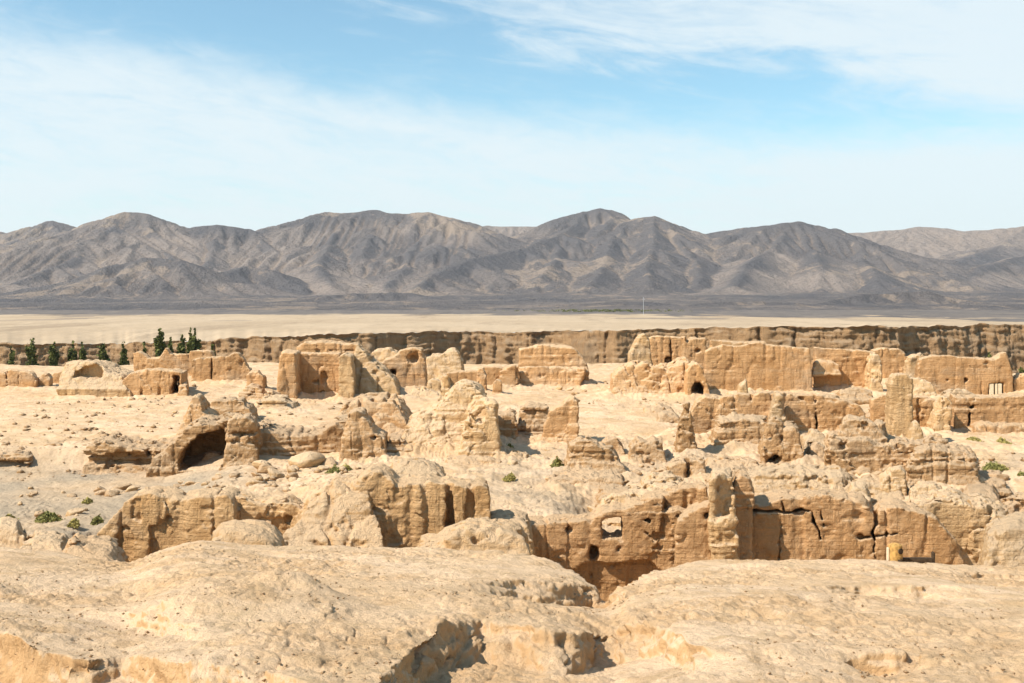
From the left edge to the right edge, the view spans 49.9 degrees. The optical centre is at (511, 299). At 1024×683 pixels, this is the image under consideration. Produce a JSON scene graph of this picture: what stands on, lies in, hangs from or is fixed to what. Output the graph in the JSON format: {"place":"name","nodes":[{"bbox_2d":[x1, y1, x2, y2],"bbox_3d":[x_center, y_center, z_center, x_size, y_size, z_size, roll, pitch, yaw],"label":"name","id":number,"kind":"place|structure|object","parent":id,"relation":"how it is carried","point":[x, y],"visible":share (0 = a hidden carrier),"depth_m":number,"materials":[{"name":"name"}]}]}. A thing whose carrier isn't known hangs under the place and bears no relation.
{"place":"outdoors","nodes":[
{"label":"outdoors","id":0,"kind":"place"},
{"bbox_2d":[0,362,1023,682],"bbox_3d":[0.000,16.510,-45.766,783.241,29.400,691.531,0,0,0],"label":"ground","id":1,"kind":"structure","parent":0,"point":[706,632],"depth_m":15.63,"materials":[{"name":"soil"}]},
{"bbox_2d":[0,516,26,548],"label":"boulder","id":2,"kind":"object","parent":1,"relation":"on","point":[13,533],"visible":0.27,"depth_m":35.54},
{"bbox_2d":[0,448,32,466],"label":"layered ledge","id":3,"kind":"object","parent":1,"relation":"on","point":[21,455],"visible":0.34,"depth_m":63.04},
{"bbox_2d":[0,369,38,386],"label":"wall","id":4,"kind":"structure","parent":1,"relation":"on","point":[16,377],"depth_m":106.20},
{"bbox_2d":[23,338,38,365],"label":"poplar tree","id":5,"kind":"object","parent":1,"relation":"on","point":[30,352],"visible":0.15,"depth_m":204.68,"materials":[{"name":"green plant"}]},
{"bbox_2d":[20,530,69,551],"bbox_3d":[-14.732,8.344,34.981,1.847,1.783,4.315,0,0,-19],"label":"boulder","id":6,"kind":"object","parent":1,"relation":"on","point":[57,541],"visible":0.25,"depth_m":34.37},
{"bbox_2d":[38,372,52,385],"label":"wall stub","id":7,"kind":"object","parent":1,"relation":"on","point":[45,379],"depth_m":107.28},
{"bbox_2d":[33,510,65,522],"bbox_3d":[-19.385,9.086,46.107,1.230,0.608,1.138,0,0,0],"label":"desert shrub","id":8,"kind":"object","parent":1,"relation":"on","point":[46,516],"visible":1,"depth_m":45.95,"materials":[{"name":"green plant"}]},
{"bbox_2d":[48,341,59,365],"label":"poplar tree","id":9,"kind":"object","parent":1,"relation":"on","point":[53,357],"visible":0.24,"depth_m":207.52,"materials":[{"name":"green plant"}]},
{"bbox_2d":[67,340,77,361],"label":"poplar tree","id":10,"kind":"object","parent":1,"relation":"on","point":[72,354],"visible":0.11,"depth_m":211.56,"materials":[{"name":"green plant"}]},
{"bbox_2d":[65,507,85,516],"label":"loose rock","id":11,"kind":"object","parent":1,"relation":"on","point":[74,511],"visible":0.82,"depth_m":47.91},
{"bbox_2d":[56,359,133,396],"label":"earth mound","id":12,"kind":"object","parent":1,"relation":"on","point":[99,378],"visible":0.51,"depth_m":97.71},
{"bbox_2d":[62,530,128,561],"bbox_3d":[-11.786,7.655,31.443,2.308,1.902,5.414,0,0,-19],"label":"rock outcrop","id":13,"kind":"object","parent":1,"relation":"on","point":[105,547],"visible":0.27,"depth_m":30.95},
{"bbox_2d":[96,342,111,361],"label":"poplar tree","id":14,"kind":"object","parent":1,"relation":"on","point":[102,355],"visible":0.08,"depth_m":209.53,"materials":[{"name":"green plant"}]},
{"bbox_2d":[117,342,129,364],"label":"poplar tree","id":15,"kind":"object","parent":1,"relation":"on","point":[123,358],"visible":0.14,"depth_m":205.75,"materials":[{"name":"green plant"}]},
{"bbox_2d":[82,431,186,474],"bbox_3d":[-21.686,9.453,64.111,7.463,3.126,6.025,0,0,0],"label":"layered ledge","id":16,"kind":"object","parent":1,"relation":"on","point":[114,451],"visible":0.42,"depth_m":62.46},
{"bbox_2d":[153,328,166,356],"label":"poplar tree","id":17,"kind":"object","parent":1,"relation":"on","point":[159,345],"visible":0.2,"depth_m":205.56,"materials":[{"name":"green plant"}]},
{"bbox_2d":[96,485,240,561],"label":"front wall","id":18,"kind":"structure","parent":1,"relation":"on","point":[144,522],"depth_m":41.88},
{"bbox_2d":[176,334,186,353],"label":"poplar tree","id":19,"kind":"object","parent":1,"relation":"on","point":[180,348],"visible":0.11,"depth_m":209.76,"materials":[{"name":"green plant"}]},
{"bbox_2d":[122,348,251,395],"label":"ruined house","id":20,"kind":"structure","parent":1,"relation":"on","point":[167,371],"depth_m":111.19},
{"bbox_2d":[186,327,194,353],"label":"poplar tree","id":21,"kind":"object","parent":1,"relation":"on","point":[190,344],"visible":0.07,"depth_m":204.75,"materials":[{"name":"green plant"}]},
{"bbox_2d":[146,412,236,476],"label":"cave dwelling","id":22,"kind":"structure","parent":1,"relation":"on","point":[205,433],"depth_m":60.46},
{"bbox_2d":[192,328,201,349],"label":"poplar tree","id":23,"kind":"object","parent":1,"relation":"on","point":[198,344],"visible":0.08,"depth_m":205.76,"materials":[{"name":"green plant"}]},
{"bbox_2d":[175,393,219,436],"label":"earth spire","id":24,"kind":"structure","parent":1,"relation":"on","point":[199,406],"depth_m":67.28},
{"bbox_2d":[210,396,259,420],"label":"earth mound","id":25,"kind":"object","parent":1,"relation":"on","point":[224,404],"visible":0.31,"depth_m":76.89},
{"bbox_2d":[219,413,262,470],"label":"earth tower","id":26,"kind":"structure","parent":1,"relation":"on","point":[243,439],"depth_m":58.64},
{"bbox_2d":[211,519,287,546],"bbox_3d":[-7.895,7.823,32.795,2.621,2.361,4.601,0,0,-11],"label":"boulder","id":27,"kind":"object","parent":1,"relation":"on","point":[252,532],"visible":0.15,"depth_m":32.12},
{"bbox_2d":[238,383,266,399],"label":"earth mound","id":28,"kind":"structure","parent":1,"relation":"on","point":[254,391],"depth_m":92.75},
{"bbox_2d":[246,369,267,387],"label":"earth pillar","id":29,"kind":"structure","parent":1,"relation":"on","point":[256,376],"depth_m":103.26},
{"bbox_2d":[257,464,276,473],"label":"loose rock","id":30,"kind":"object","parent":1,"relation":"on","point":[262,468],"visible":0.73,"depth_m":54.80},
{"bbox_2d":[235,489,302,535],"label":"earth wall","id":31,"kind":"structure","parent":1,"relation":"on","point":[280,512],"depth_m":42.05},
{"bbox_2d":[267,468,284,477],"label":"loose rock","id":32,"kind":"object","parent":1,"relation":"on","point":[274,472],"visible":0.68,"depth_m":53.32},
{"bbox_2d":[254,394,300,409],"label":"layered ledge","id":33,"kind":"object","parent":1,"relation":"on","point":[281,401],"visible":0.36,"depth_m":83.04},
{"bbox_2d":[260,414,347,455],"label":"layered wall","id":34,"kind":"structure","parent":1,"relation":"on","point":[285,440],"depth_m":61.73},
{"bbox_2d":[288,451,324,467],"bbox_3d":[-10.654,8.366,56.700,1.906,1.071,1.650,-8,-6,6],"label":"loose rock","id":35,"kind":"object","parent":1,"relation":"on","point":[307,459],"visible":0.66,"depth_m":56.40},
{"bbox_2d":[283,474,383,547],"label":"earth bank","id":36,"kind":"structure","parent":1,"relation":"on","point":[337,510],"depth_m":40.19,"materials":[{"name":"soil"}]},
{"bbox_2d":[277,340,400,398],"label":"ruined house","id":37,"kind":"structure","parent":1,"relation":"on","point":[344,369],"depth_m":95.59,"materials":[{"name":"soil"}]},
{"bbox_2d":[339,407,388,461],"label":"earth peak","id":38,"kind":"structure","parent":1,"relation":"on","point":[364,436],"depth_m":58.72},
{"bbox_2d":[338,392,412,434],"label":"earth mound","id":39,"kind":"object","parent":1,"relation":"on","point":[388,412],"visible":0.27,"depth_m":69.72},
{"bbox_2d":[372,347,397,361],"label":"boulder","id":40,"kind":"object","parent":1,"relation":"on","point":[381,354],"visible":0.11,"depth_m":113.29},
{"bbox_2d":[386,430,412,452],"bbox_3d":[-6.130,8.877,61.977,2.759,2.756,5.721,0,0,0],"label":"layered ledge","id":41,"kind":"object","parent":1,"relation":"on","point":[395,440],"visible":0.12,"depth_m":60.01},
{"bbox_2d":[381,347,427,386],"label":"niche wall","id":42,"kind":"structure","parent":1,"relation":"on","point":[407,366],"depth_m":103.27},
{"bbox_2d":[390,457,445,476],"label":"earth dome","id":43,"kind":"structure","parent":1,"relation":"on","point":[411,466],"depth_m":48.00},
{"bbox_2d":[354,463,490,547],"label":"front wall","id":44,"kind":"structure","parent":1,"relation":"on","point":[408,510],"depth_m":41.28,"materials":[{"name":"soil"}]},
{"bbox_2d":[409,387,438,397],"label":"crumbled bank","id":45,"kind":"structure","parent":1,"relation":"on","point":[422,392],"depth_m":96.48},
{"bbox_2d":[426,378,440,391],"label":"boulder","id":46,"kind":"object","parent":1,"relation":"on","point":[434,384],"visible":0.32,"depth_m":100.30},
{"bbox_2d":[437,374,450,400],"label":"standing stone","id":47,"kind":"object","parent":1,"relation":"on","point":[445,386],"visible":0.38,"depth_m":89.43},
{"bbox_2d":[426,347,464,380],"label":"earth mass","id":48,"kind":"object","parent":1,"relation":"on","point":[439,365],"visible":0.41,"depth_m":112.07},
{"bbox_2d":[401,379,501,456],"bbox_3d":[-3.612,7.325,63.861,6.468,5.240,11.040,0,0,0],"label":"earth mound","id":49,"kind":"object","parent":1,"relation":"on","point":[464,412],"visible":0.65,"depth_m":61.24,"materials":[{"name":"soil"}]},
{"bbox_2d":[445,454,501,465],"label":"crumbled bank","id":50,"kind":"structure","parent":1,"relation":"on","point":[469,460],"depth_m":57.58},
{"bbox_2d":[417,517,530,554],"bbox_3d":[-1.294,8.322,34.793,4.170,2.665,4.162,0,0,0],"label":"boulder","id":51,"kind":"object","parent":1,"relation":"on","point":[505,536],"visible":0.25,"depth_m":33.80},
{"bbox_2d":[477,367,487,389],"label":"earth pillar","id":52,"kind":"structure","parent":1,"relation":"on","point":[481,376],"depth_m":100.23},
{"bbox_2d":[447,365,518,384],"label":"wall","id":53,"kind":"structure","parent":1,"relation":"on","point":[492,372],"depth_m":107.18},
{"bbox_2d":[492,379,502,394],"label":"earth pillar","id":54,"kind":"structure","parent":1,"relation":"on","point":[497,386],"depth_m":99.00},
{"bbox_2d":[498,408,517,438],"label":"wall stub","id":55,"kind":"object","parent":1,"relation":"on","point":[507,424],"depth_m":67.37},
{"bbox_2d":[499,365,517,386],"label":"wall","id":56,"kind":"structure","parent":1,"relation":"on","point":[507,374],"depth_m":106.73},
{"bbox_2d":[490,509,534,554],"bbox_3d":[-0.150,9.098,41.804,2.001,1.897,3.539,0,0,0],"label":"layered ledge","id":57,"kind":"object","parent":1,"relation":"on","point":[521,518],"visible":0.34,"depth_m":41.69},
{"bbox_2d":[507,449,528,457],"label":"crumbled bank","id":58,"kind":"structure","parent":1,"relation":"on","point":[520,454],"depth_m":59.16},
{"bbox_2d":[517,401,548,434],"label":"layered wall","id":59,"kind":"structure","parent":1,"relation":"on","point":[532,418],"depth_m":69.59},
{"bbox_2d":[518,344,589,385],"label":"wall","id":60,"kind":"structure","parent":1,"relation":"on","point":[555,365],"depth_m":111.03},
{"bbox_2d":[541,395,579,441],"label":"wall fin","id":61,"kind":"object","parent":1,"relation":"on","point":[560,424],"depth_m":65.68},
{"bbox_2d":[545,436,625,486],"bbox_3d":[3.718,8.627,54.350,4.824,3.433,6.409,0,0,0],"label":"earth mound","id":62,"kind":"object","parent":1,"relation":"on","point":[601,460],"visible":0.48,"depth_m":54.09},
{"bbox_2d":[594,483,628,506],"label":"crumbled bank","id":63,"kind":"structure","parent":1,"relation":"on","point":[605,489],"depth_m":49.85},
{"bbox_2d":[601,436,624,454],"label":"boulder","id":64,"kind":"object","parent":1,"relation":"on","point":[615,442],"visible":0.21,"depth_m":60.90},
{"bbox_2d":[528,481,708,600],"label":"front wall","id":65,"kind":"structure","parent":1,"relation":"on","point":[587,547],"depth_m":42.66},
{"bbox_2d":[627,333,652,364],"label":"earth spire","id":66,"kind":"structure","parent":1,"relation":"on","point":[640,349],"depth_m":107.52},
{"bbox_2d":[597,479,684,525],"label":"rubble bank","id":67,"kind":"structure","parent":1,"relation":"on","point":[637,490],"depth_m":48.74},
{"bbox_2d":[628,435,666,463],"bbox_3d":[7.314,8.750,59.947,2.503,2.614,3.384,0,0,0],"label":"boulder","id":68,"kind":"object","parent":1,"relation":"on","point":[647,450],"visible":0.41,"depth_m":58.93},
{"bbox_2d":[610,356,694,394],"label":"earth mound","id":69,"kind":"object","parent":1,"relation":"on","point":[634,376],"visible":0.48,"depth_m":97.88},
{"bbox_2d":[643,402,673,412],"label":"crumbled bank","id":70,"kind":"structure","parent":1,"relation":"on","point":[657,407],"depth_m":82.68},
{"bbox_2d":[640,469,683,484],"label":"crumbled bank","id":71,"kind":"structure","parent":1,"relation":"on","point":[666,475],"depth_m":51.30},
{"bbox_2d":[648,335,680,365],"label":"earth wall","id":72,"kind":"structure","parent":1,"relation":"on","point":[663,349],"depth_m":113.29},
{"bbox_2d":[656,410,679,422],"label":"boulder","id":73,"kind":"object","parent":1,"relation":"on","point":[671,416],"visible":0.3,"depth_m":77.32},
{"bbox_2d":[674,402,697,452],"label":"earth spire","id":74,"kind":"structure","parent":1,"relation":"on","point":[685,437],"depth_m":60.78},
{"bbox_2d":[667,453,705,477],"bbox_3d":[8.552,8.838,54.114,2.890,2.481,3.420,0,0,0],"label":"boulder","id":75,"kind":"object","parent":1,"relation":"on","point":[690,464],"visible":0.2,"depth_m":53.12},
{"bbox_2d":[680,336,706,368],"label":"earth wall","id":76,"kind":"structure","parent":1,"relation":"on","point":[693,348],"depth_m":108.31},
{"bbox_2d":[683,360,709,394],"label":"arched ruin","id":77,"kind":"object","parent":1,"relation":"on","point":[693,372],"visible":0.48,"depth_m":95.44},
{"bbox_2d":[674,466,754,566],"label":"front buttress","id":78,"kind":"structure","parent":1,"relation":"on","point":[718,525],"depth_m":40.59,"materials":[{"name":"soil"}]},
{"bbox_2d":[705,464,754,488],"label":"crumbled bank","id":79,"kind":"structure","parent":1,"relation":"on","point":[736,468],"depth_m":51.06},
{"bbox_2d":[705,454,758,470],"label":"crumbled bank","id":80,"kind":"structure","parent":1,"relation":"on","point":[720,461],"depth_m":55.65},
{"bbox_2d":[708,412,766,445],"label":"layered wall","id":81,"kind":"structure","parent":1,"relation":"on","point":[731,426],"depth_m":63.00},
{"bbox_2d":[737,378,747,392],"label":"wall fin","id":82,"kind":"object","parent":1,"relation":"on","point":[742,386],"depth_m":80.28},
{"bbox_2d":[703,340,812,390],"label":"long wall","id":83,"kind":"structure","parent":1,"relation":"on","point":[728,365],"depth_m":100.72,"materials":[{"name":"soil"}]},
{"bbox_2d":[768,390,785,422],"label":"earth pillar","id":84,"kind":"structure","parent":1,"relation":"on","point":[776,406],"depth_m":66.81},
{"bbox_2d":[690,390,864,433],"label":"long wall","id":85,"kind":"structure","parent":1,"relation":"on","point":[821,412],"depth_m":68.25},
{"bbox_2d":[758,416,803,466],"bbox_3d":[14.195,7.990,58.021,3.068,3.963,4.955,0,0,10],"label":"wall stub","id":86,"kind":"object","parent":1,"relation":"on","point":[780,441],"depth_m":56.51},
{"bbox_2d":[747,462,852,493],"bbox_3d":[13.228,8.700,50.294,6.560,2.150,4.597,0,0,0],"label":"earth bench","id":87,"kind":"object","parent":1,"relation":"on","point":[781,476],"visible":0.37,"depth_m":48.76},
{"bbox_2d":[800,428,824,452],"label":"crumbled bank","id":88,"kind":"structure","parent":1,"relation":"on","point":[811,436],"depth_m":60.66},
{"bbox_2d":[805,441,824,459],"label":"crumbled bank","id":89,"kind":"structure","parent":1,"relation":"on","point":[815,448],"depth_m":57.92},
{"bbox_2d":[811,347,875,387],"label":"earth wall","id":90,"kind":"structure","parent":1,"relation":"on","point":[834,367],"depth_m":103.23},
{"bbox_2d":[835,387,873,404],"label":"crumbled bank","id":91,"kind":"structure","parent":1,"relation":"on","point":[859,396],"depth_m":90.34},
{"bbox_2d":[752,488,963,564],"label":"front wall","id":92,"kind":"structure","parent":1,"relation":"on","point":[810,524],"depth_m":42.26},
{"bbox_2d":[846,482,872,505],"bbox_3d":[14.348,8.513,45.829,1.704,1.773,2.952,0,0,15],"label":"boulder","id":93,"kind":"object","parent":1,"relation":"on","point":[862,488],"visible":0.23,"depth_m":45.31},
{"bbox_2d":[864,353,882,391],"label":"earth pillar","id":94,"kind":"structure","parent":1,"relation":"on","point":[873,374],"depth_m":100.12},
{"bbox_2d":[824,414,923,474],"bbox_3d":[18.317,7.770,54.468,7.572,3.976,4.695,0,0,0],"label":"earth mass","id":95,"kind":"object","parent":1,"relation":"on","point":[853,443],"visible":0.41,"depth_m":52.92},
{"bbox_2d":[852,476,904,502],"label":"crumbled bank","id":96,"kind":"structure","parent":1,"relation":"on","point":[874,487],"depth_m":47.37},
{"bbox_2d":[870,347,905,377],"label":"earth wall","id":97,"kind":"structure","parent":1,"relation":"on","point":[892,360],"depth_m":112.34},
{"bbox_2d":[880,465,907,495],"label":"leaning block","id":98,"kind":"structure","parent":1,"relation":"on","point":[893,478],"depth_m":47.63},
{"bbox_2d":[886,543,902,561],"bbox_3d":[13.497,9.173,38.785,0.546,1.220,0.521,0,0,0],"label":"litter bin","id":99,"kind":"object","parent":1,"relation":"on","point":[894,551],"visible":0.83,"depth_m":38.62,"materials":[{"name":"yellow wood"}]},
{"bbox_2d":[884,372,913,436],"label":"earth pillar","id":100,"kind":"structure","parent":1,"relation":"on","point":[898,411],"depth_m":64.19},
{"bbox_2d":[869,394,936,426],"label":"earth wall","id":101,"kind":"structure","parent":1,"relation":"on","point":[922,407],"depth_m":71.74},
{"bbox_2d":[903,352,924,376],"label":"wall stub","id":102,"kind":"object","parent":1,"relation":"on","point":[910,361],"depth_m":107.52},
{"bbox_2d":[906,420,923,439],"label":"earth spire","id":103,"kind":"structure","parent":1,"relation":"on","point":[914,431],"depth_m":60.33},
{"bbox_2d":[903,551,934,562],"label":"fallen beam","id":104,"kind":"structure","parent":1,"relation":"on","point":[931,559],"depth_m":39.18,"materials":[{"name":"brown wood"}]},
{"bbox_2d":[909,376,936,396],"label":"earth mound","id":105,"kind":"object","parent":1,"relation":"on","point":[922,387],"visible":0.16,"depth_m":93.55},
{"bbox_2d":[909,480,941,498],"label":"boulder","id":106,"kind":"object","parent":1,"relation":"on","point":[920,487],"visible":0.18,"depth_m":46.98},
{"bbox_2d":[923,433,947,443],"bbox_3d":[20.664,7.536,53.939,1.508,1.900,2.868,0,0,17],"label":"wall stub","id":107,"kind":"object","parent":1,"relation":"on","point":[935,438],"depth_m":53.45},
{"bbox_2d":[926,395,951,431],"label":"earth pillar","id":108,"kind":"structure","parent":1,"relation":"on","point":[940,418],"depth_m":69.28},
{"bbox_2d":[904,487,1007,564],"bbox_3d":[17.932,10.162,44.879,6.640,4.813,4.774,0,0,0],"label":"earth mass","id":109,"kind":"object","parent":1,"relation":"on","point":[964,519],"visible":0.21,"depth_m":43.44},
{"bbox_2d":[905,442,1012,498],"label":"layered wall","id":110,"kind":"structure","parent":1,"relation":"on","point":[953,463],"depth_m":50.36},
{"bbox_2d":[940,387,978,406],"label":"crumbled bank","id":111,"kind":"structure","parent":1,"relation":"on","point":[956,391],"depth_m":84.70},
{"bbox_2d":[914,352,1013,394],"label":"window wall","id":112,"kind":"structure","parent":1,"relation":"on","point":[981,375],"depth_m":101.04,"materials":[{"name":"soil"}]},
{"bbox_2d":[963,482,1000,500],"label":"crumbled bank","id":113,"kind":"structure","parent":1,"relation":"on","point":[989,491],"depth_m":48.34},
{"bbox_2d":[949,393,1023,433],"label":"long wall","id":114,"kind":"structure","parent":1,"relation":"on","point":[1002,413],"depth_m":71.20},
{"bbox_2d":[982,461,1005,471],"bbox_3d":[24.075,8.335,55.079,1.217,0.545,1.100,0,0,22],"label":"desert shrub","id":115,"kind":"object","parent":1,"relation":"on","point":[990,465],"visible":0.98,"depth_m":54.86,"materials":[{"name":"green plant"}]},
{"bbox_2d":[977,511,1023,566],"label":"boulder","id":116,"kind":"object","parent":1,"relation":"on","point":[1003,541],"visible":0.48,"depth_m":34.26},
{"bbox_2d":[1000,492,1023,513],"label":"crumbled bank","id":117,"kind":"structure","parent":1,"relation":"on","point":[1014,503],"depth_m":46.54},
{"bbox_2d":[1013,373,1023,390],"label":"wall","id":118,"kind":"structure","parent":1,"relation":"on","point":[1018,381],"depth_m":101.31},
{"bbox_2d":[0,208,1023,309],"bbox_3d":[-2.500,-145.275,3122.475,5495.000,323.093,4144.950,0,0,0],"label":"hills","id":119,"kind":"structure","parent":0,"point":[600,258],"depth_m":2589.25,"materials":[{"name":"stone"}]},
{"bbox_2d":[0,310,1023,344],"bbox_3d":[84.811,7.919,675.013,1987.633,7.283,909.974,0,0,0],"label":"plateau","id":120,"kind":"structure","parent":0,"point":[41,327],"depth_m":487.99,"materials":[{"name":"sand"}]},
{"bbox_2d":[495,309,681,311],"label":"scrub","id":121,"kind":"object","parent":120,"relation":"on","point":[596,310],"visible":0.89,"depth_m":1050.89,"materials":[{"name":"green plant"}]},
{"bbox_2d":[0,323,1023,372],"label":"cliff","id":122,"kind":"structure","parent":0,"point":[612,346],"depth_m":237.42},
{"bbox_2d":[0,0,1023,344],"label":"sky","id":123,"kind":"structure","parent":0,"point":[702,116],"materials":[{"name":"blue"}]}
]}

